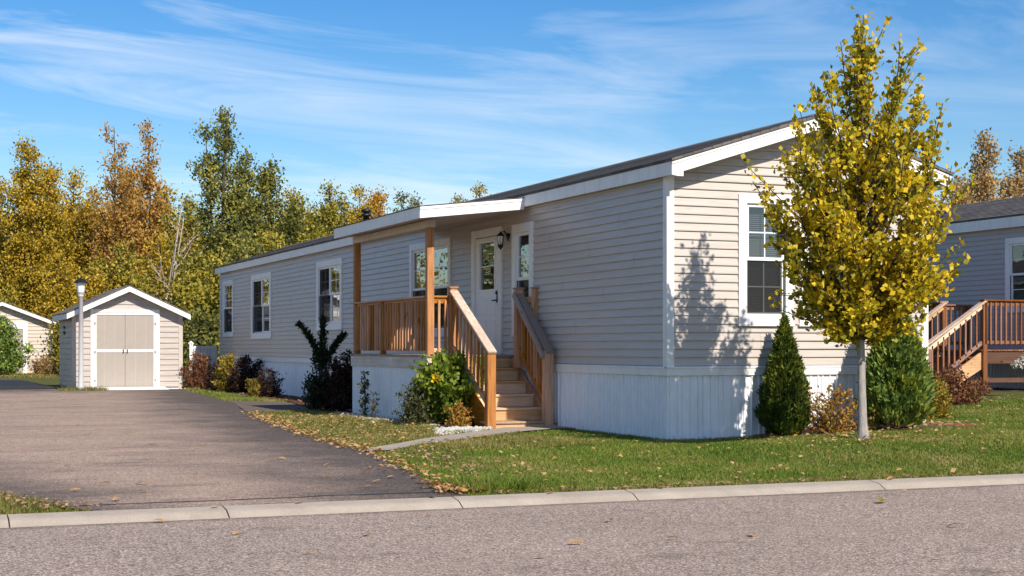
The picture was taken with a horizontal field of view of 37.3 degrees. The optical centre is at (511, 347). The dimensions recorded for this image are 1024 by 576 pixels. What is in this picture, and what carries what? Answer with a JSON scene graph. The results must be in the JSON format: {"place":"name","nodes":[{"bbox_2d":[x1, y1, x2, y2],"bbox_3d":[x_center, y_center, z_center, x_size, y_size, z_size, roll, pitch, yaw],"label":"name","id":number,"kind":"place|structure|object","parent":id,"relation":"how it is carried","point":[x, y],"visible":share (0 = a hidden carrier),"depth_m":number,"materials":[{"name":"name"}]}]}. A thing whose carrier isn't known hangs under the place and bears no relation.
{"place":"outdoors","nodes":[
{"label":"outdoors","id":0,"kind":"place"},
{"bbox_2d":[0,380,55,388],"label":"driveway","id":1,"kind":"structure","parent":0,"point":[14,384],"depth_m":43.61,"materials":[{"name":"grey asphalt"}]},
{"bbox_2d":[0,378,470,510],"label":"driveway","id":2,"kind":"structure","parent":0,"point":[235,465],"depth_m":16.13,"materials":[{"name":"grey asphalt"}]},
{"bbox_2d":[74,277,87,389],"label":"lamp post","id":3,"kind":"object","parent":2,"relation":"on","point":[80,282],"visible":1,"depth_m":41.45,"materials":[{"name":"white metal"}]},
{"bbox_2d":[227,400,314,411],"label":"side path","id":4,"kind":"structure","parent":0,"point":[247,406],"depth_m":30.23,"materials":[{"name":"concrete"}]},
{"bbox_2d":[0,484,1023,575],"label":"road","id":5,"kind":"structure","parent":0,"point":[899,532],"depth_m":9.64,"materials":[{"name":"grey asphalt"}]},
{"bbox_2d":[0,378,1023,517],"bbox_3d":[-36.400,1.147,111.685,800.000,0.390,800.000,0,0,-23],"label":"ground","id":6,"kind":"structure","parent":0,"point":[53,382],"depth_m":16.20,"materials":[{"name":"plant"}]},
{"bbox_2d":[0,176,20,300],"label":"broadleaf tree","id":7,"kind":"object","parent":6,"relation":"on","point":[3,201],"visible":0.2,"depth_m":79.65,"materials":[{"name":"yellow plant"}]},
{"bbox_2d":[0,277,24,306],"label":"bush","id":8,"kind":"object","parent":6,"relation":"on","point":[8,300],"visible":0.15,"depth_m":71.78,"materials":[{"name":"yellow plant"}]},
{"bbox_2d":[0,313,36,375],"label":"round bush","id":9,"kind":"object","parent":6,"relation":"on","point":[12,361],"visible":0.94,"depth_m":61.29,"materials":[{"name":"green plant"}]},
{"bbox_2d":[0,301,56,373],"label":"garden shed","id":10,"kind":"structure","parent":6,"relation":"on","point":[29,326],"depth_m":65.41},
{"bbox_2d":[11,329,22,373],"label":"door","id":11,"kind":"structure","parent":10,"relation":"in","point":[21,330],"depth_m":65.28,"materials":[{"name":"white"}]},
{"bbox_2d":[0,130,73,314],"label":"broadleaf tree","id":12,"kind":"object","parent":6,"relation":"on","point":[21,248],"visible":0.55,"depth_m":76.57,"materials":[{"name":"yellow plant"}]},
{"bbox_2d":[26,355,58,374],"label":"tan shrub","id":13,"kind":"object","parent":6,"relation":"on","point":[42,365],"visible":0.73,"depth_m":61.99,"materials":[{"name":"brown plant"}]},
{"bbox_2d":[0,488,89,514],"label":"grass","id":14,"kind":"structure","parent":6,"relation":"on","point":[5,507],"depth_m":11.03,"materials":[{"name":"green plant"}]},
{"bbox_2d":[19,157,77,298],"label":"broadleaf tree","id":15,"kind":"object","parent":6,"relation":"on","point":[51,164],"visible":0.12,"depth_m":78.82,"materials":[{"name":"yellow plant"}]},
{"bbox_2d":[0,372,107,390],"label":"grass","id":16,"kind":"structure","parent":6,"relation":"on","point":[86,388],"depth_m":58.97,"materials":[{"name":"green plant"}]},
{"bbox_2d":[40,301,73,372],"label":"bush","id":17,"kind":"object","parent":6,"relation":"on","point":[55,341],"visible":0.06,"depth_m":65.13,"materials":[{"name":"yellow plant"}]},
{"bbox_2d":[27,244,87,364],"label":"bush","id":18,"kind":"object","parent":6,"relation":"on","point":[50,307],"visible":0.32,"depth_m":73.57,"materials":[{"name":"yellow plant"}]},
{"bbox_2d":[0,490,117,508],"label":"leaf litter","id":19,"kind":"object","parent":6,"relation":"on","point":[43,503],"visible":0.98,"depth_m":11.14,"materials":[{"name":"brown plant"}]},
{"bbox_2d":[56,166,98,271],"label":"broadleaf tree","id":20,"kind":"object","parent":6,"relation":"on","point":[72,209],"visible":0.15,"depth_m":79.51,"materials":[{"name":"yellow plant"}]},
{"bbox_2d":[51,256,118,370],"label":"bush","id":21,"kind":"object","parent":6,"relation":"on","point":[93,286],"visible":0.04,"depth_m":59.84,"materials":[{"name":"yellow plant"}]},
{"bbox_2d":[60,183,128,289],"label":"broadleaf tree","id":22,"kind":"object","parent":6,"relation":"on","point":[86,250],"visible":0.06,"depth_m":78.28,"materials":[{"name":"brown plant"}]},
{"bbox_2d":[78,121,151,290],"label":"broadleaf tree","id":23,"kind":"object","parent":6,"relation":"on","point":[109,230],"visible":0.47,"depth_m":73.73,"materials":[{"name":"brown plant"}]},
{"bbox_2d":[92,165,147,251],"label":"broadleaf tree","id":24,"kind":"object","parent":6,"relation":"on","point":[129,199],"visible":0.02,"depth_m":79.60,"materials":[{"name":"brown plant"}]},
{"bbox_2d":[70,232,171,302],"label":"bush","id":25,"kind":"object","parent":6,"relation":"on","point":[123,274],"visible":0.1,"depth_m":61.78,"materials":[{"name":"yellow plant"}]},
{"bbox_2d":[52,285,190,389],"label":"garden shed","id":26,"kind":"structure","parent":6,"relation":"on","point":[132,338],"depth_m":42.74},
{"bbox_2d":[94,313,124,386],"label":"door","id":27,"kind":"structure","parent":26,"relation":"in","point":[109,328],"depth_m":42.52,"materials":[{"name":"beige wood"}]},
{"bbox_2d":[125,313,155,386],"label":"door","id":28,"kind":"structure","parent":26,"relation":"in","point":[140,328],"depth_m":42.84,"materials":[{"name":"beige wood"}]},
{"bbox_2d":[113,117,172,276],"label":"broadleaf tree","id":29,"kind":"object","parent":6,"relation":"on","point":[158,207],"visible":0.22,"depth_m":75.95,"materials":[{"name":"brown plant"}]},
{"bbox_2d":[129,227,182,304],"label":"bush","id":30,"kind":"object","parent":6,"relation":"on","point":[153,248],"visible":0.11,"depth_m":63.75,"materials":[{"name":"yellow plant"}]},
{"bbox_2d":[143,179,183,271],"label":"broadleaf tree","id":31,"kind":"object","parent":6,"relation":"on","point":[168,194],"visible":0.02,"depth_m":78.85,"materials":[{"name":"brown plant"}]},
{"bbox_2d":[130,197,207,303],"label":"broadleaf tree","id":32,"kind":"object","parent":6,"relation":"on","point":[175,262],"visible":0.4,"depth_m":62.28,"materials":[{"name":"green plant"}]},
{"bbox_2d":[155,189,208,287],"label":"broadleaf tree","id":33,"kind":"object","parent":6,"relation":"on","point":[187,216],"visible":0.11,"depth_m":71.60,"materials":[{"name":"yellow plant"}]},
{"bbox_2d":[161,227,220,325],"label":"bush","id":34,"kind":"object","parent":6,"relation":"on","point":[184,285],"visible":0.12,"depth_m":59.47,"materials":[{"name":"yellow plant"}]},
{"bbox_2d":[183,307,219,378],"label":"bush","id":35,"kind":"object","parent":6,"relation":"on","point":[201,331],"visible":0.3,"depth_m":52.66,"materials":[{"name":"green plant"}]},
{"bbox_2d":[188,341,216,379],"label":"picket fence","id":36,"kind":"object","parent":6,"relation":"on","point":[205,350],"visible":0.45,"depth_m":45.45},
{"bbox_2d":[175,247,232,328],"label":"bush","id":37,"kind":"object","parent":6,"relation":"on","point":[211,301],"visible":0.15,"depth_m":56.41,"materials":[{"name":"yellow plant"}]},
{"bbox_2d":[185,104,269,274],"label":"broadleaf tree","id":38,"kind":"object","parent":6,"relation":"on","point":[235,203],"visible":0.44,"depth_m":63.67,"materials":[{"name":"green plant"}]},
{"bbox_2d":[182,386,286,401],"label":"grass","id":39,"kind":"structure","parent":6,"relation":"on","point":[222,395],"depth_m":35.32,"materials":[{"name":"green plant"}]},
{"bbox_2d":[218,223,274,283],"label":"bush","id":40,"kind":"object","parent":6,"relation":"on","point":[236,255],"visible":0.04,"depth_m":59.83,"materials":[{"name":"green plant"}]},
{"bbox_2d":[175,388,351,412],"bbox_3d":[-5.903,1.164,35.941,1.920,0.001,18.591,0,0,-23],"label":"mulch bed","id":41,"kind":"object","parent":6,"relation":"on","point":[294,400],"visible":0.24,"depth_m":34.81,"materials":[{"name":"brown plant"}]},
{"bbox_2d":[178,351,213,388],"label":"red shrub","id":42,"kind":"object","parent":41,"relation":"on","point":[193,379],"visible":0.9,"depth_m":42.98,"materials":[{"name":"brown plant"}]},
{"bbox_2d":[200,357,223,390],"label":"shrub","id":43,"kind":"object","parent":41,"relation":"on","point":[210,383],"visible":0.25,"depth_m":41.16,"materials":[{"name":"brown plant"}]},
{"bbox_2d":[211,351,239,391],"bbox_3d":[-7.465,0.683,39.879,0.866,1.195,0.833,0,0,-23],"label":"yellow shrub","id":44,"kind":"object","parent":41,"relation":"on","point":[221,384],"visible":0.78,"depth_m":39.74,"materials":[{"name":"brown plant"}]},
{"bbox_2d":[222,353,263,392],"bbox_3d":[-6.920,0.703,39.509,1.048,1.157,1.185,0,0,36],"label":"burgundy shrub","id":45,"kind":"object","parent":41,"relation":"on","point":[236,376],"visible":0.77,"depth_m":39.31,"materials":[{"name":"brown plant"}]},
{"bbox_2d":[245,378,260,396],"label":"straw tuft","id":46,"kind":"object","parent":41,"relation":"on","point":[252,385],"visible":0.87,"depth_m":35.45,"materials":[{"name":"plant"}]},
{"bbox_2d":[248,367,285,396],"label":"brown shrub","id":47,"kind":"object","parent":41,"relation":"on","point":[271,389],"visible":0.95,"depth_m":35.82,"materials":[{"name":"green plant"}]},
{"bbox_2d":[304,374,333,409],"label":"burgundy shrub","id":48,"kind":"object","parent":41,"relation":"on","point":[329,407],"visible":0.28,"depth_m":28.45,"materials":[{"name":"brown plant"}]},
{"bbox_2d":[294,315,348,409],"bbox_3d":[-3.602,0.428,28.523,0.794,2.137,0.834,0,0,38],"label":"pruned conifer","id":49,"kind":"object","parent":41,"relation":"on","point":[321,353],"visible":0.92,"depth_m":28.46,"materials":[{"name":"green plant"}]},
{"bbox_2d":[313,349,352,411],"bbox_3d":[-3.009,0.619,28.058,1.147,1.322,1.200,0,0,-44],"label":"burgundy shrub","id":50,"kind":"object","parent":41,"relation":"on","point":[339,384],"visible":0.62,"depth_m":27.80,"materials":[{"name":"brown plant"}]},
{"bbox_2d":[252,222,285,256],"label":"bush","id":51,"kind":"object","parent":6,"relation":"on","point":[266,240],"visible":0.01,"depth_m":61.93,"materials":[{"name":"yellow plant"}]},
{"bbox_2d":[233,153,309,252],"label":"broadleaf tree","id":52,"kind":"object","parent":6,"relation":"on","point":[266,186],"visible":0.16,"depth_m":65.90,"materials":[{"name":"green plant"}]},
{"bbox_2d":[263,181,311,241],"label":"broadleaf tree","id":53,"kind":"object","parent":6,"relation":"on","point":[288,200],"visible":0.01,"depth_m":73.99,"materials":[{"name":"green plant"}]},
{"bbox_2d":[263,187,325,245],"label":"broadleaf tree","id":54,"kind":"object","parent":6,"relation":"on","point":[311,220],"visible":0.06,"depth_m":70.05,"materials":[{"name":"green plant"}]},
{"bbox_2d":[307,179,352,238],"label":"broadleaf tree","id":55,"kind":"object","parent":6,"relation":"on","point":[331,208],"visible":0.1,"depth_m":75.88,"materials":[{"name":"yellow plant"}]},
{"bbox_2d":[321,191,355,234],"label":"broadleaf tree","id":56,"kind":"object","parent":6,"relation":"on","point":[345,206],"visible":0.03,"depth_m":81.76,"materials":[{"name":"green plant"}]},
{"bbox_2d":[236,410,482,493],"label":"leaf litter","id":57,"kind":"object","parent":6,"relation":"on","point":[440,485],"visible":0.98,"depth_m":16.21,"materials":[{"name":"brown plant"}]},
{"bbox_2d":[344,183,375,224],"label":"broadleaf tree","id":58,"kind":"object","parent":6,"relation":"on","point":[353,216],"visible":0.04,"depth_m":79.86,"materials":[{"name":"yellow plant"}]},
{"bbox_2d":[356,370,370,415],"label":"tall weed","id":59,"kind":"object","parent":6,"relation":"on","point":[365,399],"visible":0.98,"depth_m":25.39,"materials":[{"name":"green plant"}]},
{"bbox_2d":[367,391,379,417],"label":"tall weed","id":60,"kind":"object","parent":6,"relation":"on","point":[373,408],"visible":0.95,"depth_m":24.89,"materials":[{"name":"green plant"}]},
{"bbox_2d":[361,184,390,218],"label":"broadleaf tree","id":61,"kind":"object","parent":6,"relation":"on","point":[377,197],"visible":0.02,"depth_m":85.78,"materials":[{"name":"brown plant"}]},
{"bbox_2d":[386,187,419,213],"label":"broadleaf tree","id":62,"kind":"object","parent":6,"relation":"on","point":[401,200],"visible":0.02,"depth_m":87.94,"materials":[{"name":"green plant"}]},
{"bbox_2d":[262,412,545,443],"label":"leaf litter","id":63,"kind":"object","parent":6,"relation":"on","point":[357,426],"visible":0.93,"depth_m":21.48,"materials":[{"name":"brown plant"}]},
{"bbox_2d":[391,377,435,425],"bbox_3d":[-1.477,0.854,22.743,0.641,0.855,0.544,0,0,-23],"label":"trailing shrub","id":64,"kind":"object","parent":6,"relation":"on","point":[421,412],"visible":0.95,"depth_m":22.69,"materials":[{"name":"green plant"}]},
{"bbox_2d":[334,412,492,435],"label":"gravel","id":65,"kind":"structure","parent":6,"relation":"on","point":[452,428],"depth_m":21.61,"materials":[{"name":"white gravel"}]},
{"bbox_2d":[407,191,423,206],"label":"broadleaf tree","id":66,"kind":"object","parent":6,"relation":"on","point":[415,202],"depth_m":89.91,"materials":[{"name":"green plant"}]},
{"bbox_2d":[248,409,606,450],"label":"grass","id":67,"kind":"structure","parent":6,"relation":"on","point":[320,427],"depth_m":20.23,"materials":[{"name":"green plant"}]},
{"bbox_2d":[333,197,556,428],"bbox_3d":[-1.239,-0.524,24.721,1.821,3.588,5.798,0,0,-23],"label":"wooden porch","id":68,"kind":"object","parent":6,"relation":"on","point":[496,403],"visible":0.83,"depth_m":23.42,"materials":[{"name":"brown wood"}]},
{"bbox_2d":[434,423,478,427],"bbox_3d":[-1.589,1.164,23.991,1.225,0.001,7.079,0,0,-19],"label":"mulch bed","id":69,"kind":"object","parent":6,"relation":"on","point":[442,424],"visible":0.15,"depth_m":22.73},
{"bbox_2d":[409,348,480,424],"bbox_3d":[-0.889,0.644,23.042,1.367,1.275,1.463,0,0,-23],"label":"flowering bush","id":70,"kind":"object","parent":69,"relation":"on","point":[441,375],"visible":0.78,"depth_m":22.76,"materials":[{"name":"green plant"}]},
{"bbox_2d":[443,400,474,426],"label":"shrub","id":71,"kind":"object","parent":69,"relation":"on","point":[460,419],"visible":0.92,"depth_m":22.18,"materials":[{"name":"yellow plant"}]},
{"bbox_2d":[374,447,539,483],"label":"leaf litter","id":72,"kind":"object","parent":6,"relation":"on","point":[427,452],"visible":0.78,"depth_m":15.60,"materials":[{"name":"brown plant"}]},
{"bbox_2d":[449,192,467,202],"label":"broadleaf tree","id":73,"kind":"object","parent":6,"relation":"on","point":[458,200],"visible":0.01,"depth_m":92.85,"materials":[{"name":"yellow plant"}]},
{"bbox_2d":[363,426,573,450],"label":"walkway","id":74,"kind":"structure","parent":6,"relation":"on","point":[458,436],"depth_m":19.97,"materials":[{"name":"concrete"}]},
{"bbox_2d":[470,180,497,197],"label":"broadleaf tree","id":75,"kind":"object","parent":6,"relation":"on","point":[479,190],"depth_m":91.87,"materials":[{"name":"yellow plant"}]},
{"bbox_2d":[433,469,546,493],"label":"grass","id":76,"kind":"structure","parent":6,"relation":"on","point":[497,482],"depth_m":12.39,"materials":[{"name":"green plant"}]},
{"bbox_2d":[0,474,1023,527],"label":"curb","id":77,"kind":"structure","parent":6,"relation":"on","point":[164,514],"depth_m":11.80,"materials":[{"name":"concrete"}]},
{"bbox_2d":[214,114,954,439],"bbox_3d":[-1.450,-1.014,32.832,4.444,4.568,28.236,0,0,-23],"label":"mobile home","id":78,"kind":"object","parent":6,"relation":"on","point":[657,278],"visible":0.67,"depth_m":20.70,"materials":[{"name":"beige plastic"}]},
{"bbox_2d":[222,280,233,336],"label":"window","id":79,"kind":"structure","parent":78,"relation":"in","point":[226,285],"depth_m":43.95,"materials":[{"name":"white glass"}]},
{"bbox_2d":[250,272,271,338],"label":"window","id":80,"kind":"structure","parent":78,"relation":"in","point":[257,292],"depth_m":40.16,"materials":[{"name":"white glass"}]},
{"bbox_2d":[315,257,342,330],"bbox_3d":[-4.058,-1.175,33.874,0.111,1.570,2.074,0,0,-23],"label":"window","id":81,"kind":"structure","parent":78,"relation":"in","point":[324,280],"depth_m":33.97,"materials":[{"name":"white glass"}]},
{"bbox_2d":[409,237,451,337],"bbox_3d":[-1.479,-1.065,27.668,0.111,1.750,2.234,0,0,-23],"label":"window","id":82,"kind":"structure","parent":78,"relation":"in","point":[445,242],"depth_m":27.42,"materials":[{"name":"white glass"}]},
{"bbox_2d":[471,226,502,354],"bbox_3d":[-0.410,-0.910,25.059,0.129,2.100,1.330,0,0,-23],"label":"front door","id":83,"kind":"structure","parent":78,"relation":"in","point":[486,305],"depth_m":24.99,"materials":[{"name":"white metal"}]},
{"bbox_2d":[510,221,533,336],"bbox_3d":[0.187,-1.055,23.661,0.111,1.770,0.854,0,0,-23],"label":"window","id":84,"kind":"structure","parent":78,"relation":"in","point":[521,229],"depth_m":23.77,"materials":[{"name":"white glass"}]},
{"bbox_2d":[737,194,794,326],"bbox_3d":[3.305,-1.140,19.924,0.854,1.720,0.166,0,0,-23],"label":"window","id":85,"kind":"structure","parent":78,"relation":"in","point":[758,276],"depth_m":19.88,"materials":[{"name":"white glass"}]},
{"bbox_2d":[798,196,839,326],"bbox_3d":[4.159,-1.140,20.279,0.854,1.720,0.166,0,0,-23],"label":"window","id":86,"kind":"structure","parent":78,"relation":"in","point":[801,323],"depth_m":20.08,"materials":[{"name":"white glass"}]},
{"bbox_2d":[313,408,1021,489],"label":"leaf litter","id":87,"kind":"object","parent":6,"relation":"on","point":[662,481],"visible":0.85,"depth_m":15.88,"materials":[{"name":"brown plant"}]},
{"bbox_2d":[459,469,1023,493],"bbox_3d":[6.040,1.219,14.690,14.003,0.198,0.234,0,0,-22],"label":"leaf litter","id":88,"kind":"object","parent":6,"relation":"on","point":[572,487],"visible":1,"depth_m":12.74,"materials":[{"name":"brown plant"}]},
{"bbox_2d":[682,427,1013,457],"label":"leaf litter","id":89,"kind":"object","parent":6,"relation":"on","point":[859,439],"visible":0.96,"depth_m":16.84,"materials":[{"name":"brown plant"}]},
{"bbox_2d":[741,5,976,439],"bbox_3d":[3.777,-1.331,16.859,2.246,4.911,1.873,0,0,33],"label":"maple tree","id":90,"kind":"object","parent":6,"relation":"on","point":[861,300],"visible":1,"depth_m":16.73,"materials":[{"name":"yellow plant"}]},
{"bbox_2d":[753,420,984,435],"bbox_3d":[4.854,1.072,19.750,3.272,0.133,1.546,0,0,-23],"label":"bark bed","id":91,"kind":"object","parent":6,"relation":"on","point":[809,430],"visible":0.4,"depth_m":19.89,"materials":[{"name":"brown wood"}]},
{"bbox_2d":[753,313,811,435],"bbox_3d":[3.503,0.369,19.619,0.774,1.630,0.754,0,0,24],"label":"cypress","id":92,"kind":"object","parent":91,"relation":"on","point":[783,407],"visible":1,"depth_m":19.45,"materials":[{"name":"green plant"}]},
{"bbox_2d":[803,383,876,433],"bbox_3d":[4.153,0.821,19.534,1.053,0.749,1.051,0,0,-23],"label":"orange shrub","id":93,"kind":"object","parent":91,"relation":"on","point":[822,424],"visible":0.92,"depth_m":19.41,"materials":[{"name":"brown plant"}]},
{"bbox_2d":[854,315,937,427],"bbox_3d":[5.027,0.203,19.712,1.072,1.768,1.089,0,0,-23],"label":"arborvitae","id":94,"kind":"object","parent":91,"relation":"on","point":[900,385],"visible":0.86,"depth_m":19.44,"materials":[{"name":"green plant"}]},
{"bbox_2d":[928,376,954,418],"bbox_3d":[6.330,0.783,22.887,0.670,0.776,0.772,0,0,15],"label":"yellow shrub","id":95,"kind":"object","parent":6,"relation":"on","point":[941,411],"visible":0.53,"depth_m":22.75,"materials":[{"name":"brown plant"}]},
{"bbox_2d":[942,174,980,205],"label":"broadleaf tree","id":96,"kind":"object","parent":6,"relation":"on","point":[954,197],"visible":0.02,"depth_m":69.78,"materials":[{"name":"brown plant"}]},
{"bbox_2d":[932,362,994,405],"bbox_3d":[7.793,0.680,27.085,1.447,0.873,1.399,0,0,-23],"label":"red shrub","id":97,"kind":"object","parent":6,"relation":"on","point":[970,393],"visible":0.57,"depth_m":26.82,"materials":[{"name":"brown plant"}]},
{"bbox_2d":[938,127,1008,203],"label":"broadleaf tree","id":98,"kind":"object","parent":6,"relation":"on","point":[986,182],"visible":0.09,"depth_m":71.79,"materials":[{"name":"brown plant"}]},
{"bbox_2d":[928,196,1023,388],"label":"mobile home","id":99,"kind":"object","parent":6,"relation":"on","point":[990,234],"visible":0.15,"depth_m":36.22,"materials":[{"name":"grey plastic"}]},
{"bbox_2d":[1004,237,1023,312],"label":"window","id":100,"kind":"structure","parent":99,"relation":"in","point":[1009,242],"depth_m":35.30,"materials":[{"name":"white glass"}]},
{"bbox_2d":[928,299,1023,391],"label":"wooden porch","id":101,"kind":"object","parent":6,"relation":"on","point":[971,359],"visible":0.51,"depth_m":32.57,"materials":[{"name":"brown wood"}]},
{"bbox_2d":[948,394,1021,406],"bbox_3d":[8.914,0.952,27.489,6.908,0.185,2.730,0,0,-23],"label":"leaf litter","id":102,"kind":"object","parent":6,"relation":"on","point":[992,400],"visible":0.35,"depth_m":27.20,"materials":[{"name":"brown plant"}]},
{"bbox_2d":[992,140,1023,198],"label":"broadleaf tree","id":103,"kind":"object","parent":6,"relation":"on","point":[1017,186],"visible":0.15,"depth_m":73.66,"materials":[{"name":"brown plant"}]},
{"bbox_2d":[1009,352,1023,368],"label":"plume plant","id":104,"kind":"object","parent":6,"relation":"on","point":[1019,362],"visible":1,"depth_m":29.50,"materials":[{"name":"white plant"}]},
{"bbox_2d":[0,0,1023,240],"label":"sky","id":105,"kind":"structure","parent":0,"point":[433,99],"materials":[{"name":"blue"}]},
{"bbox_2d":[465,469,1023,495],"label":"grass","id":106,"kind":"structure","parent":0,"point":[809,480],"depth_m":13.21,"materials":[{"name":"green plant"}]},
{"bbox_2d":[945,397,1023,411],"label":"grass","id":107,"kind":"structure","parent":0,"point":[1012,401],"depth_m":26.30,"materials":[{"name":"green plant"}]},
{"bbox_2d":[963,387,1023,399],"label":"parking pad","id":108,"kind":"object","parent":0,"point":[1004,389],"depth_m":34.41,"materials":[{"name":"concrete"}]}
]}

